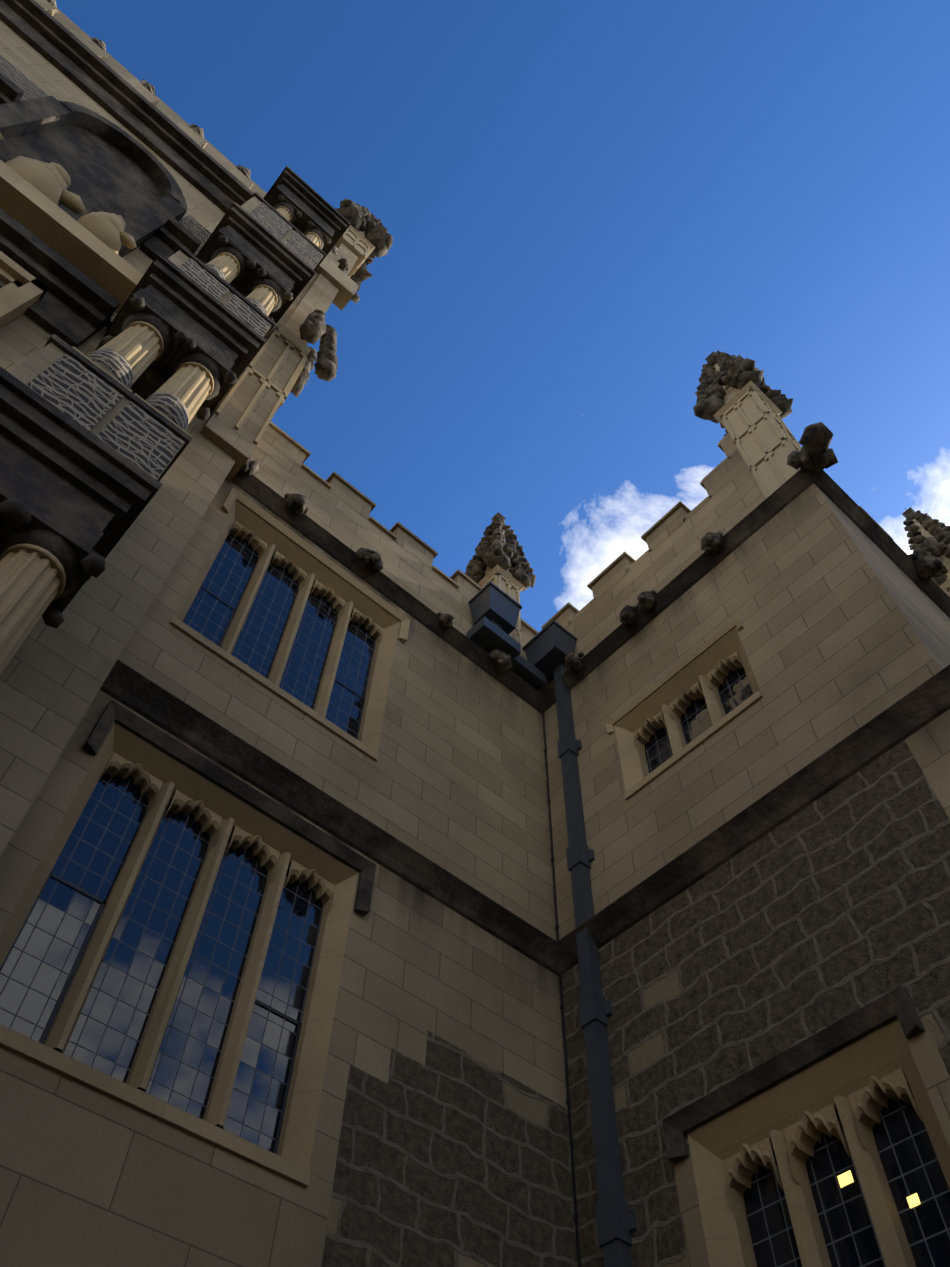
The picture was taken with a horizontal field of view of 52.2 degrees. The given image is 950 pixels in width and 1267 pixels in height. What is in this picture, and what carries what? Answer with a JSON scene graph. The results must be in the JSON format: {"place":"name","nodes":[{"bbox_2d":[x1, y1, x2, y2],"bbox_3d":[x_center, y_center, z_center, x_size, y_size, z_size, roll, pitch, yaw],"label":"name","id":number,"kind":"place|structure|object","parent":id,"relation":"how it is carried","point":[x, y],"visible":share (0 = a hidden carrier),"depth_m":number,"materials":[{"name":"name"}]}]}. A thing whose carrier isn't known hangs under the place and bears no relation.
{"place":"outdoors","nodes":[
{"label":"outdoors","id":0,"kind":"place"},
{"bbox_2d":[0,0,358,855],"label":"tower walls","id":1,"kind":"structure","parent":0,"point":[52,680],"depth_m":9.71,"materials":[{"name":"beige stone"}]},
{"bbox_2d":[0,133,136,253],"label":"tower statues","id":2,"kind":"object","parent":1,"relation":"attached to","point":[51,181],"visible":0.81,"depth_m":12.05,"materials":[{"name":"beige stone"}]},
{"bbox_2d":[0,160,320,674],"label":"columns","id":3,"kind":"structure","parent":1,"relation":"attached to","point":[32,581],"depth_m":10.56,"materials":[{"name":"beige stone"}]},
{"bbox_2d":[0,0,336,478],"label":"tower carved panels","id":4,"kind":"object","parent":1,"relation":"attached to","point":[77,391],"visible":0.42,"depth_m":8.90,"materials":[{"name":"grey stone"}]},
{"bbox_2d":[0,0,350,628],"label":"tower entablatures","id":5,"kind":"object","parent":1,"relation":"attached to","point":[76,497],"visible":0.79,"depth_m":11.36,"materials":[{"name":"stone"}]},
{"bbox_2d":[290,258,359,396],"bbox_3d":[-2.586,-5.822,17.661,1.015,6.243,1.188,37,-64,-20],"label":"tower turret carving","id":6,"kind":"object","parent":1,"relation":"attached to","point":[314,328],"visible":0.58,"depth_m":15.37},
{"bbox_2d":[335,199,392,291],"bbox_3d":[-2.881,-9.830,23.927,1.590,5.280,1.621,37,-64,-20],"label":"pinnacle","id":7,"kind":"object","parent":1,"relation":"on","point":[366,238],"visible":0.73,"depth_m":22.58,"materials":[{"name":"stone"}]},
{"bbox_2d":[56,0,949,631],"label":"sky","id":8,"kind":"structure","parent":0,"point":[582,203],"materials":[{"name":"blue"}]},
{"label":"quadrangle ranges","id":9,"kind":"object","parent":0,"visible":0},
{"bbox_2d":[100,468,949,976],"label":"string courses","id":10,"kind":"object","parent":9,"relation":"attached to","point":[796,792],"visible":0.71,"depth_m":9.33,"materials":[{"name":"stone"}]},
{"bbox_2d":[465,512,535,655],"bbox_3d":[0.377,-0.797,16.230,1.034,5.710,1.034,37,-64,-20],"label":"pinnacle","id":11,"kind":"object","parent":10,"relation":"on","point":[500,561],"visible":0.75,"depth_m":16.32,"materials":[{"name":"stone"}]},
{"bbox_2d":[511,629,515,639],"bbox_3d":[0.499,0.164,14.420,0.260,1.630,0.060,37,-64,-20],"label":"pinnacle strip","id":12,"kind":"object","parent":11,"relation":"attached to","point":[513,634],"depth_m":14.71,"materials":[{"name":"beige stone"}]},
{"bbox_2d":[239,422,944,672],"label":"gargoyles","id":13,"kind":"object","parent":10,"relation":"on","point":[815,453],"visible":0.92,"depth_m":12.37,"materials":[{"name":"stone"}]},
{"bbox_2d":[262,421,939,642],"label":"parapets","id":14,"kind":"object","parent":10,"relation":"on","point":[725,471],"visible":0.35,"depth_m":14.23,"materials":[{"name":"beige stone"}]},
{"bbox_2d":[693,350,801,498],"bbox_3d":[4.214,-3.363,14.900,1.167,6.360,1.203,37,-64,-20],"label":"pinnacle","id":15,"kind":"object","parent":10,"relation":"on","point":[743,404],"visible":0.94,"depth_m":14.58,"materials":[{"name":"stone"}]},
{"label":"ground","id":16,"kind":"structure","parent":0,"visible":0},
{"bbox_2d":[0,437,576,1266],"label":"wall","id":17,"kind":"structure","parent":16,"relation":"on","point":[442,1137],"depth_m":8.04,"materials":[{"name":"beige stone"}]},
{"bbox_2d":[0,724,356,1186],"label":"window","id":18,"kind":"structure","parent":17,"relation":"attached to","point":[173,936],"depth_m":7.22,"materials":[{"name":"glass"}]},
{"bbox_2d":[82,700,375,916],"bbox_3d":[-1.995,1.522,8.280,2.800,0.560,0.090,37,-64,-20],"label":"hood mould","id":19,"kind":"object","parent":17,"relation":"attached to","point":[149,733],"depth_m":8.42,"materials":[{"name":"stone"}]},
{"bbox_2d":[170,502,398,761],"bbox_3d":[-2.045,-0.043,10.995,2.540,2.800,0.310,37,-64,-20],"label":"window","id":20,"kind":"structure","parent":17,"relation":"attached to","point":[262,603],"depth_m":11.15,"materials":[{"name":"glass"}]},
{"bbox_2d":[220,487,409,642],"bbox_3d":[-1.913,-0.821,12.003,2.780,0.500,0.070,37,-64,-20],"label":"hood mould","id":21,"kind":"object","parent":17,"relation":"attached to","point":[234,494],"depth_m":12.14,"materials":[{"name":"stone"}]},
{"bbox_2d":[466,581,636,1266],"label":"drainpipe","id":22,"kind":"object","parent":16,"relation":"on","point":[547,649],"visible":0.92,"depth_m":10.28,"materials":[{"name":"black metal"}]},
{"bbox_2d":[542,712,580,1266],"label":"lightning tape","id":23,"kind":"object","parent":16,"relation":"on","point":[575,1214],"visible":0.98,"depth_m":9.28,"materials":[{"name":"metal"}]},
{"bbox_2d":[540,466,949,1266],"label":"wall","id":24,"kind":"structure","parent":16,"relation":"on","point":[824,912],"depth_m":8.76,"materials":[{"name":"beige stone"}]},
{"bbox_2d":[606,616,743,734],"bbox_3d":[2.357,0.528,11.612,0.050,0.190,2.120,37,-64,-20],"label":"hood mould","id":25,"kind":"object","parent":24,"relation":"attached to","point":[683,664],"depth_m":11.63,"materials":[{"name":"stone"}]},
{"bbox_2d":[615,628,761,799],"bbox_3d":[2.471,0.983,11.104,0.350,1.370,1.940,37,-64,-20],"label":"window","id":26,"kind":"structure","parent":24,"relation":"attached to","point":[706,695],"depth_m":11.33,"materials":[{"name":"stone"}]},
{"bbox_2d":[662,986,924,1163],"bbox_3d":[2.269,3.284,7.144,0.100,0.310,2.250,37,-64,-20],"label":"hood mould","id":27,"kind":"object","parent":24,"relation":"attached to","point":[887,1008],"depth_m":7.16,"materials":[{"name":"stone"}]},
{"bbox_2d":[687,1020,949,1266],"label":"window","id":28,"kind":"structure","parent":24,"relation":"attached to","point":[771,1165],"depth_m":6.79,"materials":[{"name":"stone"}]},
{"bbox_2d":[837,1170,920,1207],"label":"room lamps","id":29,"kind":"object","parent":28,"relation":"attached to","point":[845,1178],"visible":1,"depth_m":6.70,"materials":[{"name":"yellow"}]},
{"bbox_2d":[815,485,949,669],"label":"wall","id":30,"kind":"structure","parent":16,"relation":"on","point":[927,617],"depth_m":10.73,"materials":[{"name":"beige stone"}]},
{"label":"roofs","id":31,"kind":"object","parent":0,"visible":0},
{"bbox_2d":[902,507,949,596],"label":"pinnacle","id":32,"kind":"object","parent":31,"relation":"on","point":[927,534],"visible":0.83,"depth_m":17.09,"materials":[{"name":"stone"}]}
]}

